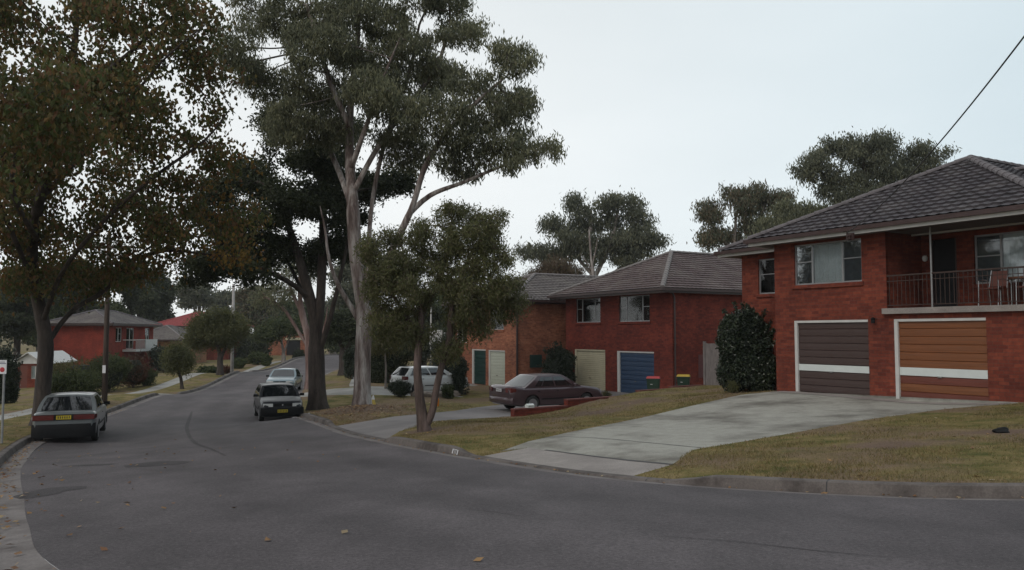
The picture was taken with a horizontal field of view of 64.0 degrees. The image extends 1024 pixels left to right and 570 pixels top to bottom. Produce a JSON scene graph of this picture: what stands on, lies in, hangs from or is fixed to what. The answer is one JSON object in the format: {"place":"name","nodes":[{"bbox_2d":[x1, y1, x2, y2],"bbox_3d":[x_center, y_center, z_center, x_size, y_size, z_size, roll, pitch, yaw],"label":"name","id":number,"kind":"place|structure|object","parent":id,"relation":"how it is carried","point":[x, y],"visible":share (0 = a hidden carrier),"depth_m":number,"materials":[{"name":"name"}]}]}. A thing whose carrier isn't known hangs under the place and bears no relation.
{"place":"outdoors","nodes":[
{"label":"outdoors","id":0,"kind":"place"},
{"bbox_2d":[300,386,461,396],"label":"driveway","id":1,"kind":"structure","parent":0,"point":[377,390],"depth_m":42.27,"materials":[{"name":"concrete"}]},
{"bbox_2d":[390,366,467,391],"bbox_3d":[-4.400,5.046,43.778,4.118,1.485,1.990,3,-4,-37],"label":"hatchback car","id":2,"kind":"object","parent":1,"relation":"on","point":[405,373],"visible":0.38,"depth_m":42.84,"materials":[{"name":"white paint"}]},
{"bbox_2d":[338,390,628,438],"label":"driveway","id":3,"kind":"structure","parent":0,"point":[388,427],"depth_m":25.94,"materials":[{"name":"grey concrete"}]},
{"bbox_2d":[489,373,602,408],"bbox_3d":[1.400,4.254,32.906,4.618,1.435,2.040,2,-4,-33],"label":"sedan car","id":4,"kind":"object","parent":3,"relation":"on","point":[535,389],"visible":0.77,"depth_m":31.98,"materials":[{"name":"paint"}]},
{"bbox_2d":[0,355,1023,569],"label":"road","id":5,"kind":"structure","parent":0,"point":[388,507],"depth_m":8.46,"materials":[{"name":"grey asphalt"}]},
{"bbox_2d":[14,486,86,498],"bbox_3d":[-6.300,2.822,11.181,0.670,0.088,1.341,0,-3,0],"label":"asphalt patch","id":6,"kind":"object","parent":5,"relation":"on","point":[46,491],"visible":1,"depth_m":11.19,"materials":[{"name":"grey asphalt"}]},
{"bbox_2d":[31,392,109,440],"bbox_3d":[-13.620,4.003,25.407,1.980,1.395,4.468,1,-4,-22],"label":"sedan car","id":7,"kind":"object","parent":5,"relation":"on","point":[68,414],"visible":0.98,"depth_m":23.66,"materials":[{"name":"silver paint"}]},
{"bbox_2d":[124,461,187,466],"bbox_3d":[-6.594,3.337,15.304,1.132,0.078,1.181,0,-3,0],"label":"asphalt patch","id":8,"kind":"object","parent":5,"relation":"on","point":[158,463],"visible":1,"depth_m":15.23,"materials":[{"name":"grey asphalt"}]},
{"bbox_2d":[185,411,225,455],"bbox_3d":[-10.056,4.497,25.987,0.517,0.936,20.524,1,-4,-23],"label":"tar seam","id":9,"kind":"object","parent":5,"relation":"on","point":[187,430],"visible":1,"depth_m":25.32,"materials":[{"name":"black asphalt"}]},
{"bbox_2d":[253,382,303,420],"bbox_3d":[-9.544,4.719,33.363,1.960,1.395,4.203,1,-4,-21],"label":"hatchback car","id":10,"kind":"object","parent":5,"relation":"on","point":[277,399],"visible":0.95,"depth_m":31.95,"materials":[{"name":"paint"}]},
{"bbox_2d":[266,368,302,389],"bbox_3d":[-13.748,5.740,49.530,1.990,1.405,4.553,0,-3,-8],"label":"sedan car","id":11,"kind":"object","parent":5,"relation":"on","point":[293,376],"visible":0.6,"depth_m":48.80,"materials":[{"name":"paint"}]},
{"bbox_2d":[0,336,1023,482],"bbox_3d":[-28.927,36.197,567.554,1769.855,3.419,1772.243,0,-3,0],"label":"ground","id":12,"kind":"structure","parent":0,"point":[477,395],"depth_m":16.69,"materials":[{"name":"green plant"}]},
{"bbox_2d":[0,360,6,442],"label":"street sign","id":13,"kind":"object","parent":12,"relation":"on","point":[3,366],"visible":0.92,"depth_m":21.36,"materials":[{"name":"white metal"}]},
{"bbox_2d":[0,290,15,312],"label":"background tree","id":14,"kind":"object","parent":12,"relation":"on","point":[2,303],"visible":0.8,"depth_m":69.57,"materials":[{"name":"green plant"}]},
{"bbox_2d":[0,338,23,403],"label":"shrub","id":15,"kind":"object","parent":12,"relation":"on","point":[12,379],"visible":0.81,"depth_m":41.78,"materials":[{"name":"green plant"}]},
{"bbox_2d":[0,266,58,358],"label":"background tree","id":16,"kind":"object","parent":12,"relation":"on","point":[19,325],"visible":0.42,"depth_m":78.93,"materials":[{"name":"green plant"}]},
{"bbox_2d":[14,350,76,387],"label":"brick cottage","id":17,"kind":"structure","parent":12,"relation":"on","point":[28,366],"depth_m":59.90,"materials":[{"name":"white paint"}]},
{"bbox_2d":[19,365,27,387],"bbox_3d":[-35.691,6.740,59.862,0.510,1.740,0.040,0,-3,-8],"label":"door","id":18,"kind":"structure","parent":17,"relation":"in","point":[23,384],"depth_m":59.84,"materials":[{"name":"wood"}]},
{"bbox_2d":[21,294,69,351],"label":"background tree","id":19,"kind":"object","parent":12,"relation":"on","point":[56,312],"visible":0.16,"depth_m":97.05,"materials":[{"name":"green plant"}]},
{"bbox_2d":[43,258,101,314],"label":"background tree","id":20,"kind":"object","parent":12,"relation":"on","point":[81,309],"visible":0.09,"depth_m":99.54,"materials":[{"name":"green plant"}]},
{"bbox_2d":[51,367,101,395],"bbox_3d":[-19.227,4.476,35.928,2.474,1.870,2.276,1,-4,-21],"label":"shrub","id":21,"kind":"object","parent":12,"relation":"on","point":[80,381],"visible":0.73,"depth_m":35.44,"materials":[{"name":"green plant"}]},
{"bbox_2d":[52,354,102,392],"bbox_3d":[-27.410,5.698,51.791,4.030,2.657,4.651,0,-3,0],"label":"shrub","id":22,"kind":"object","parent":12,"relation":"on","point":[62,367],"visible":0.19,"depth_m":51.09,"materials":[{"name":"green plant"}]},
{"bbox_2d":[50,309,162,371],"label":"brick house","id":23,"kind":"structure","parent":12,"relation":"on","point":[80,334],"depth_m":75.49,"materials":[{"name":"red brick"}]},
{"bbox_2d":[126,328,133,348],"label":"window","id":24,"kind":"structure","parent":23,"relation":"in","point":[129,331],"depth_m":78.95,"materials":[{"name":"glass"}]},
{"bbox_2d":[80,299,136,315],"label":"background tree","id":25,"kind":"object","parent":12,"relation":"on","point":[116,306],"visible":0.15,"depth_m":111.22,"materials":[{"name":"green plant"}]},
{"bbox_2d":[83,233,134,405],"bbox_3d":[-17.792,1.646,35.926,2.400,7.900,0.320,0,-3,0],"label":"timber pole","id":26,"kind":"object","parent":12,"relation":"on","point":[105,356],"visible":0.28,"depth_m":35.82,"materials":[{"name":"brown wood"}]},
{"bbox_2d":[84,350,134,392],"bbox_3d":[-25.401,5.498,51.686,2.993,2.792,2.838,-2,-4,25],"label":"shrub","id":27,"kind":"object","parent":12,"relation":"on","point":[118,369],"visible":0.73,"depth_m":51.23,"materials":[{"name":"green plant"}]},
{"bbox_2d":[117,350,156,387],"bbox_3d":[-25.278,5.630,54.757,2.667,2.669,2.627,0,-3,0],"label":"shrub","id":28,"kind":"object","parent":12,"relation":"on","point":[138,369],"visible":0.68,"depth_m":54.47,"materials":[{"name":"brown plant"}]},
{"bbox_2d":[0,0,274,425],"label":"plane tree","id":29,"kind":"object","parent":12,"relation":"on","point":[50,129],"visible":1,"depth_m":23.74,"materials":[{"name":"green plant"}]},
{"bbox_2d":[0,361,280,419],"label":"footpath","id":30,"kind":"structure","parent":12,"relation":"on","point":[154,388],"depth_m":54.34,"materials":[{"name":"concrete"}]},
{"bbox_2d":[110,257,180,317],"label":"background tree","id":31,"kind":"object","parent":12,"relation":"on","point":[139,303],"visible":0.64,"depth_m":103.81,"materials":[{"name":"green plant"}]},
{"bbox_2d":[135,368,158,385],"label":"shrub","id":32,"kind":"object","parent":12,"relation":"on","point":[150,378],"visible":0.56,"depth_m":55.49,"materials":[{"name":"green plant"}]},
{"bbox_2d":[148,343,171,371],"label":"shrub","id":33,"kind":"object","parent":12,"relation":"on","point":[155,358],"visible":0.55,"depth_m":78.93,"materials":[{"name":"green plant"}]},
{"bbox_2d":[144,304,176,321],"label":"background tree","id":34,"kind":"object","parent":12,"relation":"on","point":[167,314],"visible":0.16,"depth_m":128.72,"materials":[{"name":"green plant"}]},
{"bbox_2d":[0,354,338,569],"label":"kerb","id":35,"kind":"structure","parent":12,"relation":"on","point":[16,539],"depth_m":10.49,"materials":[{"name":"concrete"}]},
{"bbox_2d":[155,337,201,388],"bbox_3d":[-21.067,4.948,51.858,2.874,3.360,2.550,0,-3,0],"label":"wattle tree","id":36,"kind":"object","parent":12,"relation":"on","point":[178,358],"visible":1,"depth_m":51.53,"materials":[{"name":"green plant"}]},
{"bbox_2d":[153,325,206,362],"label":"brick house","id":37,"kind":"structure","parent":12,"relation":"on","point":[165,334],"depth_m":99.48,"materials":[{"name":"tile"}]},
{"bbox_2d":[175,276,219,312],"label":"background tree","id":38,"kind":"object","parent":12,"relation":"on","point":[201,300],"visible":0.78,"depth_m":147.89,"materials":[{"name":"green plant"}]},
{"bbox_2d":[153,312,253,359],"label":"brick house","id":39,"kind":"structure","parent":12,"relation":"on","point":[178,321],"depth_m":116.23,"materials":[{"name":"red brick"}]},
{"bbox_2d":[195,364,216,372],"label":"shrub","id":40,"kind":"object","parent":12,"relation":"on","point":[208,369],"visible":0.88,"depth_m":71.32,"materials":[{"name":"green plant"}]},
{"bbox_2d":[178,304,254,374],"bbox_3d":[-22.774,4.140,62.858,6.094,5.618,4.198,0,-3,0],"label":"wattle tree","id":41,"kind":"object","parent":12,"relation":"on","point":[224,329],"visible":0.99,"depth_m":62.34,"materials":[{"name":"green plant"}]},
{"bbox_2d":[204,286,236,311],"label":"background tree","id":42,"kind":"object","parent":12,"relation":"on","point":[221,295],"visible":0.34,"depth_m":168.31,"materials":[{"name":"green plant"}]},
{"bbox_2d":[230,280,243,371],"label":"concrete pole","id":43,"kind":"object","parent":12,"relation":"on","point":[232,352],"visible":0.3,"depth_m":67.73,"materials":[{"name":"grey concrete"}]},
{"bbox_2d":[234,357,247,368],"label":"shrub","id":44,"kind":"object","parent":12,"relation":"on","point":[239,363],"visible":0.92,"depth_m":87.23,"materials":[{"name":"green plant"}]},
{"bbox_2d":[234,331,272,358],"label":"background tree","id":45,"kind":"object","parent":12,"relation":"on","point":[245,350],"visible":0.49,"depth_m":117.94,"materials":[{"name":"green plant"}]},
{"bbox_2d":[227,284,282,332],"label":"background tree","id":46,"kind":"object","parent":12,"relation":"on","point":[240,293],"visible":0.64,"depth_m":128.28,"materials":[{"name":"green plant"}]},
{"bbox_2d":[247,351,265,364],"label":"shrub","id":47,"kind":"object","parent":12,"relation":"on","point":[256,357],"visible":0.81,"depth_m":91.20,"materials":[{"name":"green plant"}]},
{"bbox_2d":[260,354,272,365],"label":"shrub","id":48,"kind":"object","parent":12,"relation":"on","point":[266,359],"visible":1,"depth_m":89.37,"materials":[{"name":"green plant"}]},
{"bbox_2d":[248,310,308,361],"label":"street tree","id":49,"kind":"object","parent":12,"relation":"on","point":[271,331],"visible":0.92,"depth_m":94.20,"materials":[{"name":"green plant"}]},
{"bbox_2d":[268,325,304,354],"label":"brick house","id":50,"kind":"structure","parent":12,"relation":"on","point":[292,345],"depth_m":141.66,"materials":[{"name":"brick"}]},
{"bbox_2d":[286,340,299,354],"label":"garage door","id":51,"kind":"structure","parent":50,"relation":"in","point":[293,344],"depth_m":141.71,"materials":[{"name":"grey metal"}]},
{"bbox_2d":[241,257,337,389],"bbox_3d":[-12.720,1.930,47.147,5.023,8.154,4.145,-1,-4,22],"label":"eucalyptus tree","id":52,"kind":"object","parent":12,"relation":"on","point":[289,291],"visible":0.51,"depth_m":46.82,"materials":[{"name":"leaf"},{"name":"grey bark"}]},
{"bbox_2d":[275,297,308,320],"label":"background tree","id":53,"kind":"object","parent":12,"relation":"on","point":[294,310],"visible":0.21,"depth_m":148.53,"materials":[{"name":"green plant"}]},
{"bbox_2d":[167,101,425,410],"bbox_3d":[-9.222,-1.472,35.708,10.365,13.815,7.878,0,-3,0],"label":"evergreen tree","id":54,"kind":"object","parent":12,"relation":"on","point":[286,204],"visible":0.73,"depth_m":35.13,"materials":[{"name":"green plant"}]},
{"bbox_2d":[303,292,339,353],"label":"background tree","id":55,"kind":"object","parent":12,"relation":"on","point":[329,301],"visible":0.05,"depth_m":138.45,"materials":[{"name":"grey plant"}]},
{"bbox_2d":[324,341,354,353],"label":"background tree","id":56,"kind":"object","parent":12,"relation":"on","point":[336,348],"visible":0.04,"depth_m":128.39,"materials":[{"name":"green plant"}]},
{"bbox_2d":[308,303,378,375],"bbox_3d":[-12.690,4.084,62.011,6.020,5.579,4.197,0,-3,0],"label":"street tree","id":57,"kind":"object","parent":12,"relation":"on","point":[342,328],"visible":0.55,"depth_m":61.19,"materials":[{"name":"green plant"}]},
{"bbox_2d":[342,343,354,378],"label":"shrub","id":58,"kind":"object","parent":12,"relation":"on","point":[348,358],"visible":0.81,"depth_m":55.49,"materials":[{"name":"green plant"}]},
{"bbox_2d":[326,260,381,311],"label":"background tree","id":59,"kind":"object","parent":12,"relation":"on","point":[346,284],"visible":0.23,"depth_m":109.00,"materials":[{"name":"green plant"}]},
{"bbox_2d":[204,0,569,404],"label":"eucalyptus tree","id":60,"kind":"object","parent":12,"relation":"on","point":[375,84],"visible":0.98,"depth_m":30.79,"materials":[{"name":"green plant"}]},
{"bbox_2d":[371,337,405,388],"bbox_3d":[-6.698,4.089,43.830,2.245,2.987,2.079,2,-4,-34],"label":"sapling","id":61,"kind":"object","parent":12,"relation":"on","point":[377,347],"visible":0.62,"depth_m":43.74,"materials":[{"name":"green plant"}]},
{"bbox_2d":[371,338,413,382],"bbox_3d":[-7.438,4.329,49.905,3.837,3.485,4.124,0,-3,0],"label":"shrub","id":62,"kind":"object","parent":12,"relation":"on","point":[378,368],"visible":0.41,"depth_m":48.92,"materials":[{"name":"green plant"}]},
{"bbox_2d":[386,378,413,396],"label":"shrub","id":63,"kind":"object","parent":12,"relation":"on","point":[400,388],"visible":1,"depth_m":39.53,"materials":[{"name":"green plant"}]},
{"bbox_2d":[404,301,445,365],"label":"background tree","id":64,"kind":"object","parent":12,"relation":"on","point":[438,311],"visible":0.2,"depth_m":78.00,"materials":[{"name":"green plant"}]},
{"bbox_2d":[423,328,458,371],"bbox_3d":[-4.428,4.559,51.833,2.482,3.708,2.149,2,-4,-30],"label":"shrub","id":65,"kind":"object","parent":12,"relation":"on","point":[434,359],"visible":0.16,"depth_m":51.44,"materials":[{"name":"green plant"}]},
{"bbox_2d":[351,196,534,431],"bbox_3d":[-1.851,0.711,21.108,4.928,6.231,2.780,0,-3,0],"label":"bottlebrush tree","id":66,"kind":"object","parent":12,"relation":"on","point":[399,277],"visible":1,"depth_m":21.00,"materials":[{"name":"green plant"}]},
{"bbox_2d":[433,278,454,334],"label":"background tree","id":67,"kind":"object","parent":12,"relation":"on","point":[439,303],"visible":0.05,"depth_m":93.70,"materials":[{"name":"green plant"}]},
{"bbox_2d":[441,382,454,398],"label":"shrub","id":68,"kind":"object","parent":12,"relation":"on","point":[447,392],"visible":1,"depth_m":41.62,"materials":[{"name":"green plant"}]},
{"bbox_2d":[448,355,470,394],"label":"shrub","id":69,"kind":"object","parent":12,"relation":"on","point":[459,374],"visible":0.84,"depth_m":43.57,"materials":[{"name":"green plant"}]},
{"bbox_2d":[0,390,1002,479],"bbox_3d":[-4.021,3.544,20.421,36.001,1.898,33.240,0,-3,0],"label":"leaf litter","id":70,"kind":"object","parent":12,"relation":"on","point":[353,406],"visible":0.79,"depth_m":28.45,"materials":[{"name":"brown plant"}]},
{"bbox_2d":[429,273,597,385],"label":"brick house","id":71,"kind":"structure","parent":12,"relation":"on","point":[505,355],"depth_m":47.46,"materials":[{"name":"brick"}]},
{"bbox_2d":[472,349,485,384],"bbox_3d":[-1.983,4.970,49.775,0.100,2.118,1.740,2,-4,-30],"label":"garage door","id":72,"kind":"structure","parent":71,"relation":"in","point":[478,355],"depth_m":49.84,"materials":[{"name":"green paint"}]},
{"bbox_2d":[489,350,504,385],"bbox_3d":[-0.855,4.867,47.871,0.100,2.098,1.920,2,-4,-30],"label":"garage door","id":73,"kind":"structure","parent":71,"relation":"in","point":[496,357],"depth_m":47.92,"materials":[{"name":"white paint"}]},
{"bbox_2d":[518,252,589,276],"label":"feathery tree","id":74,"kind":"object","parent":12,"relation":"on","point":[556,266],"visible":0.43,"depth_m":67.53,"materials":[{"name":"green plant"}]},
{"bbox_2d":[536,340,576,382],"bbox_3d":[2.411,4.343,43.806,2.251,2.786,1.960,0,-3,0],"label":"shrub","id":75,"kind":"object","parent":12,"relation":"on","point":[561,360],"visible":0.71,"depth_m":43.45,"materials":[{"name":"green plant"}]},
{"bbox_2d":[578,227,601,274],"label":"dead tree","id":76,"kind":"object","parent":12,"relation":"on","point":[592,269],"visible":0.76,"depth_m":70.22,"materials":[{"name":"wood"}]},
{"bbox_2d":[506,185,675,275],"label":"eucalyptus tree","id":77,"kind":"object","parent":12,"relation":"on","point":[632,243],"visible":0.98,"depth_m":87.69,"materials":[{"name":"green plant"}]},
{"bbox_2d":[510,384,701,416],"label":"brick wall","id":78,"kind":"structure","parent":12,"relation":"on","point":[568,403],"depth_m":30.02,"materials":[{"name":"red brick"}]},
{"bbox_2d":[547,250,741,392],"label":"brick house","id":79,"kind":"structure","parent":12,"relation":"on","point":[630,328],"depth_m":41.01,"materials":[{"name":"red brick"},{"name":"brown tile"},{"name":"glass"}]},
{"bbox_2d":[575,298,600,324],"bbox_3d":[4.119,1.432,44.191,0.153,1.420,2.360,2,-4,-30],"label":"window","id":80,"kind":"structure","parent":79,"relation":"in","point":[588,310],"depth_m":44.25,"materials":[{"name":"glass"}]},
{"bbox_2d":[575,349,604,390],"bbox_3d":[4.198,4.535,43.888,0.100,2.148,2.740,2,-4,-30],"label":"garage door","id":81,"kind":"structure","parent":79,"relation":"in","point":[590,364],"depth_m":43.89,"materials":[{"name":"beige paint"}]},
{"bbox_2d":[618,295,650,323],"bbox_3d":[6.095,1.232,40.829,0.153,1.420,2.530,2,-4,-30],"label":"window","id":82,"kind":"structure","parent":79,"relation":"in","point":[633,309],"depth_m":40.84,"materials":[{"name":"glass"}]},
{"bbox_2d":[617,351,653,392],"bbox_3d":[6.139,4.355,40.597,0.100,2.118,2.860,2,-4,-30],"label":"garage door","id":83,"kind":"structure","parent":79,"relation":"in","point":[633,367],"depth_m":40.77,"materials":[{"name":"blue paint"}]},
{"bbox_2d":[698,355,702,377],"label":"hatch door","id":84,"kind":"structure","parent":79,"relation":"in","point":[700,357],"depth_m":39.08,"materials":[{"name":"wood"}]},
{"bbox_2d":[646,376,660,388],"bbox_3d":[6.086,4.458,35.228,0.600,1.050,0.770,-1,-3,12],"label":"wheelie bin","id":85,"kind":"object","parent":12,"relation":"on","point":[653,382],"visible":0.53,"depth_m":34.91,"materials":[{"name":"plastic"}]},
{"bbox_2d":[288,369,1023,499],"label":"kerb","id":86,"kind":"structure","parent":12,"relation":"on","point":[975,491],"depth_m":10.54,"materials":[{"name":"concrete"}]},
{"bbox_2d":[301,416,1023,498],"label":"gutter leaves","id":87,"kind":"object","parent":86,"relation":"on","point":[663,482],"visible":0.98,"depth_m":12.35,"materials":[{"name":"brown plant"}]},
{"bbox_2d":[676,374,690,385],"bbox_3d":[7.671,4.534,36.626,0.600,1.050,0.770,-1,-4,14],"label":"wheelie bin","id":88,"kind":"object","parent":12,"relation":"on","point":[683,379],"visible":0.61,"depth_m":36.31,"materials":[{"name":"plastic"}]},
{"bbox_2d":[703,341,720,384],"bbox_3d":[9.557,3.347,32.665,0.100,2.160,5.213,2,-4,-32],"label":"timber fence","id":89,"kind":"object","parent":12,"relation":"on","point":[710,357],"visible":0.09,"depth_m":34.53,"materials":[{"name":"grey wood"}]},
{"bbox_2d":[725,379,741,392],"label":"shrub","id":90,"kind":"object","parent":12,"relation":"on","point":[732,386],"visible":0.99,"depth_m":27.01,"materials":[{"name":"green plant"}]},
{"bbox_2d":[686,177,802,252],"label":"eucalyptus tree","id":91,"kind":"object","parent":12,"relation":"on","point":[748,203],"visible":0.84,"depth_m":71.84,"materials":[{"name":"green plant"}]},
{"bbox_2d":[714,301,776,391],"bbox_3d":[7.977,2.128,27.774,1.948,3.205,2.417,2,-4,-25],"label":"camellia bush","id":92,"kind":"object","parent":12,"relation":"on","point":[747,360],"visible":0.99,"depth_m":27.36,"materials":[{"name":"green plant"}]},
{"bbox_2d":[743,193,831,238],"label":"eucalyptus tree","id":93,"kind":"object","parent":12,"relation":"on","point":[784,211],"visible":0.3,"depth_m":65.99,"materials":[{"name":"green plant"}]},
{"bbox_2d":[713,155,1023,401],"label":"brick house","id":94,"kind":"structure","parent":12,"relation":"on","point":[884,299],"depth_m":22.45,"materials":[{"name":"brick"}]},
{"bbox_2d":[756,258,774,297],"bbox_3d":[8.988,-0.261,27.658,0.175,1.320,1.820,2,-4,-30],"label":"window","id":95,"kind":"structure","parent":94,"relation":"in","point":[766,266],"depth_m":28.13,"materials":[{"name":"glass"}]},
{"bbox_2d":[792,238,863,289],"bbox_3d":[9.221,-0.592,23.942,0.205,1.340,2.470,2,-4,-30],"label":"window","id":96,"kind":"structure","parent":94,"relation":"in","point":[827,258],"depth_m":23.96,"materials":[{"name":"glass"}]},
{"bbox_2d":[794,320,869,394],"bbox_3d":[9.245,2.086,23.722,0.100,2.128,2.530,2,-4,-30],"label":"garage door","id":97,"kind":"structure","parent":94,"relation":"in","point":[832,356],"depth_m":23.69,"materials":[{"name":"brown paint"}]},
{"bbox_2d":[847,36,1023,232],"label":"service wire","id":98,"kind":"object","parent":94,"relation":"attached to","point":[1006,59],"visible":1,"depth_m":13.13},
{"bbox_2d":[894,318,988,400],"bbox_3d":[10.909,1.917,20.880,0.101,2.128,2.450,2,-4,-30],"label":"garage door","id":99,"kind":"structure","parent":94,"relation":"in","point":[941,358],"depth_m":20.85,"materials":[{"name":"brown paint"}]},
{"bbox_2d":[931,238,957,306],"bbox_3d":[11.900,-0.312,22.504,0.110,1.910,0.726,2,-4,-30],"label":"balcony door","id":100,"kind":"structure","parent":94,"relation":"in","point":[944,255],"depth_m":22.55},
{"bbox_2d":[978,270,1008,305],"bbox_3d":[11.916,0.069,20.246,0.582,0.904,0.506,2,-4,-30],"label":"balcony chair","id":101,"kind":"object","parent":94,"relation":"on","point":[1005,282],"visible":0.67,"depth_m":20.32,"materials":[{"name":"silver metal"}]},
{"bbox_2d":[972,231,1023,288],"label":"window","id":102,"kind":"structure","parent":94,"relation":"in","point":[989,248],"depth_m":21.33,"materials":[{"name":"glass"}]},
{"bbox_2d":[1000,276,1022,304],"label":"balcony table","id":103,"kind":"object","parent":94,"relation":"on","point":[1013,278],"visible":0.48,"depth_m":20.46,"materials":[{"name":"silver metal"}]},
{"bbox_2d":[785,126,961,206],"bbox_3d":[26.734,-2.886,60.265,12.877,18.217,5.072,0,-3,0],"label":"eucalyptus tree","id":104,"kind":"object","parent":12,"relation":"on","point":[869,157],"visible":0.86,"depth_m":59.99,"materials":[{"name":"green plant"}]},
{"bbox_2d":[502,391,1022,463],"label":"driveway","id":105,"kind":"structure","parent":0,"point":[739,418],"depth_m":18.41,"materials":[{"name":"concrete"}]},
{"bbox_2d":[486,448,671,475],"bbox_3d":[0.973,3.014,14.046,1.090,0.309,4.330,2,-4,-32],"label":"driveway crossing","id":106,"kind":"object","parent":105,"relation":"on","point":[577,461],"visible":1,"depth_m":13.72,"materials":[{"name":"concrete"}]},
{"bbox_2d":[548,450,669,463],"bbox_3d":[1.515,2.949,14.088,0.157,0.191,3.443,2,-4,-32],"label":"driveway joint","id":107,"kind":"object","parent":105,"relation":"on","point":[612,458],"visible":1,"depth_m":13.70,"materials":[{"name":"concrete"}]},
{"bbox_2d":[774,391,1010,404],"bbox_3d":[9.751,2.997,22.011,0.857,0.150,6.860,2,-4,-31],"label":"driveway apron","id":108,"kind":"object","parent":105,"relation":"on","point":[890,400],"visible":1,"depth_m":21.55,"materials":[{"name":"concrete"}]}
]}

